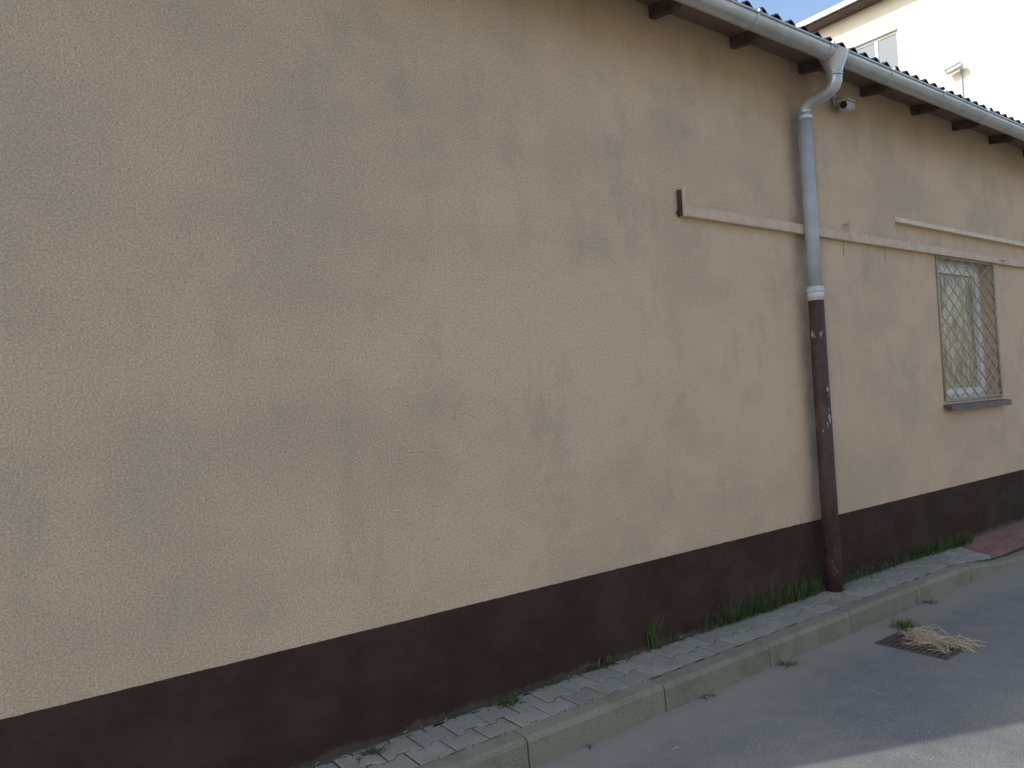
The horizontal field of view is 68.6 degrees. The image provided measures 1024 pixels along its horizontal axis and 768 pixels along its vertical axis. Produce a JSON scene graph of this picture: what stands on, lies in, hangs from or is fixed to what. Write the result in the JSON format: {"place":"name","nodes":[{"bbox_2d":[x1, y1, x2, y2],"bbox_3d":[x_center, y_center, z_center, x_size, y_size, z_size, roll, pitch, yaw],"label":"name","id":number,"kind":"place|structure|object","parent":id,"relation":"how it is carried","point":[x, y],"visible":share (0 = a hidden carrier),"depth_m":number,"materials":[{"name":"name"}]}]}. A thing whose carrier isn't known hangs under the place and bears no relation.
{"place":"outdoors","nodes":[
{"label":"outdoors","id":0,"kind":"place"},
{"bbox_2d":[305,520,1023,767],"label":"pavement","id":1,"kind":"structure","parent":0,"point":[427,744],"depth_m":4.61,"materials":[{"name":"concrete paving blocks"}]},
{"bbox_2d":[313,554,930,763],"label":"dry grass litter","id":2,"kind":"object","parent":1,"relation":"on","point":[644,651],"visible":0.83,"depth_m":5.18,"materials":[{"name":"plant"}]},
{"bbox_2d":[310,530,979,767],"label":"grass","id":3,"kind":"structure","parent":1,"relation":"on","point":[814,591],"depth_m":5.75,"materials":[{"name":"green plant"}]},
{"bbox_2d":[535,560,1023,767],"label":"road","id":4,"kind":"structure","parent":0,"point":[863,701],"depth_m":4.24,"materials":[{"name":"grey asphalt"}]},
{"bbox_2d":[585,598,936,749],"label":"roadside weeds","id":5,"kind":"object","parent":4,"relation":"on","point":[902,623],"visible":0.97,"depth_m":5.55,"materials":[{"name":"green plant"}]},
{"bbox_2d":[875,632,967,659],"bbox_3d":[2.833,1.813,5.193,0.340,0.016,0.480,-2,-2,-36],"label":"storm drain","id":6,"kind":"object","parent":4,"relation":"on","point":[894,640],"visible":0.76,"depth_m":5.15,"materials":[{"name":"metal"}]},
{"bbox_2d":[899,624,986,655],"bbox_3d":[2.973,1.763,5.218,0.464,0.068,0.546,-3,-1,-23],"label":"dry straw pile","id":7,"kind":"object","parent":4,"relation":"on","point":[927,638],"visible":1,"depth_m":5.18,"materials":[{"name":"beige plant"}]},
{"bbox_2d":[737,0,844,24],"label":"sky","id":8,"kind":"structure","parent":0,"point":[797,11],"materials":[{"name":"blue"}]},
{"label":"ground","id":9,"kind":"structure","parent":0,"visible":0},
{"bbox_2d":[0,0,1023,767],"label":"walls","id":10,"kind":"structure","parent":9,"relation":"on","point":[374,370],"depth_m":4.09,"materials":[{"name":"paint"}]},
{"bbox_2d":[796,47,848,591],"bbox_3d":[2.616,-0.464,6.079,0.230,4.366,0.500,-2,-2,-36],"label":"downspout","id":11,"kind":"object","parent":10,"relation":"attached to","point":[833,66],"visible":0.96,"depth_m":6.14,"materials":[{"name":"metal"}]},
{"bbox_2d":[648,0,1023,156],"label":"rafter tails","id":12,"kind":"object","parent":10,"relation":"attached to","point":[660,9],"visible":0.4,"depth_m":6.36,"materials":[{"name":"brown wood"}]},
{"bbox_2d":[832,94,854,111],"bbox_3d":[2.923,-2.492,6.629,0.159,0.198,0.259,-4,-2,39],"label":"security camera","id":13,"kind":"object","parent":10,"relation":"attached to","point":[846,104],"visible":0.94,"depth_m":6.57,"materials":[{"name":"white plastic"}]},
{"bbox_2d":[674,0,1023,140],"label":"rain gutter","id":14,"kind":"object","parent":10,"relation":"attached to","point":[749,18],"visible":0.98,"depth_m":6.08,"materials":[{"name":"metal"}]},
{"bbox_2d":[676,186,1023,268],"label":"wall mounted rail","id":15,"kind":"object","parent":10,"relation":"attached to","point":[684,210],"depth_m":6.47,"materials":[{"name":"metal"}]},
{"bbox_2d":[736,0,1023,124],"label":"corrugated roof","id":16,"kind":"structure","parent":10,"relation":"on","point":[791,22],"depth_m":6.43,"materials":[{"name":"black metal"}]},
{"bbox_2d":[634,0,1023,148],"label":"soffit boards","id":17,"kind":"object","parent":16,"relation":"on","point":[700,18],"visible":0.33,"depth_m":6.20,"materials":[{"name":"brown wood"}]},
{"bbox_2d":[895,217,1023,247],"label":"recess ledge","id":18,"kind":"object","parent":10,"relation":"attached to","point":[922,225],"visible":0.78,"depth_m":8.02,"materials":[{"name":"paint"}]},
{"bbox_2d":[938,260,986,401],"bbox_3d":[4.845,-0.576,8.227,1.316,1.516,0.082,-2,-2,-36],"label":"window frame","id":19,"kind":"object","parent":10,"relation":"attached to","point":[978,322],"visible":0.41,"depth_m":8.50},
{"bbox_2d":[939,274,977,388],"bbox_3d":[4.842,-0.576,8.233,1.073,1.280,0.020,-2,-2,-36],"label":"window pane and blind","id":20,"kind":"object","parent":19,"relation":"in","point":[948,360],"visible":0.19,"depth_m":8.31,"materials":[{"name":"grey glass"}]},
{"bbox_2d":[935,255,1002,400],"bbox_3d":[4.939,-0.594,8.098,1.382,1.502,0.043,-2,-2,-36],"label":"window grille","id":21,"kind":"object","parent":10,"relation":"attached to","point":[942,332],"depth_m":8.05,"materials":[{"name":"metal"}]},
{"bbox_2d":[994,265,1003,396],"bbox_3d":[5.505,-0.606,8.502,0.030,1.500,0.018,-2,-2,-36],"label":"grille side bar","id":22,"kind":"object","parent":21,"relation":"attached to","point":[998,331],"visible":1,"depth_m":8.50,"materials":[{"name":"paint"}]},
{"bbox_2d":[943,399,1011,410],"bbox_3d":[4.977,0.219,8.104,1.460,0.083,0.218,-2,-2,-36],"label":"window sill","id":23,"kind":"structure","parent":10,"relation":"attached to","point":[977,404],"depth_m":7.97,"materials":[{"name":"grey metal"}]},
{"bbox_2d":[417,549,1023,767],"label":"kerb","id":24,"kind":"structure","parent":9,"relation":"on","point":[536,744],"depth_m":4.53,"materials":[{"name":"concrete"}]},
{"bbox_2d":[818,0,1023,122],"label":"facade","id":25,"kind":"structure","parent":9,"relation":"on","point":[982,41],"depth_m":18.42,"materials":[{"name":"white paint"}]},
{"bbox_2d":[806,0,881,32],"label":"eaves","id":26,"kind":"object","parent":25,"relation":"on","point":[845,12],"visible":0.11,"depth_m":20.55,"materials":[{"name":"brown wood"}]},
{"bbox_2d":[796,0,859,26],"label":"roof gutter","id":27,"kind":"object","parent":26,"relation":"attached to","point":[827,12],"visible":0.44,"depth_m":20.58,"materials":[{"name":"white metal"}]},
{"bbox_2d":[856,30,899,68],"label":"window frames","id":28,"kind":"structure","parent":25,"relation":"attached to","point":[875,41],"depth_m":20.11,"materials":[{"name":"white plastic"}]},
{"bbox_2d":[857,33,898,66],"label":"window panes","id":29,"kind":"object","parent":28,"relation":"in","point":[887,49],"visible":0.04,"depth_m":19.94,"materials":[{"name":"white glass"}]},
{"bbox_2d":[944,60,963,74],"bbox_3d":[10.846,-7.780,18.380,0.248,0.311,0.405,-2,-2,-36],"label":"security camera","id":30,"kind":"object","parent":25,"relation":"attached to","point":[957,65],"visible":1,"depth_m":18.32,"materials":[{"name":"white plastic"}]},
{"bbox_2d":[960,68,963,97],"bbox_3d":[11.041,-6.864,18.355,0.041,1.900,0.041,-3,-1,-14],"label":"cable conduit","id":31,"kind":"object","parent":25,"relation":"attached to","point":[961,82],"depth_m":18.35,"materials":[{"name":"white plastic"}]}
]}

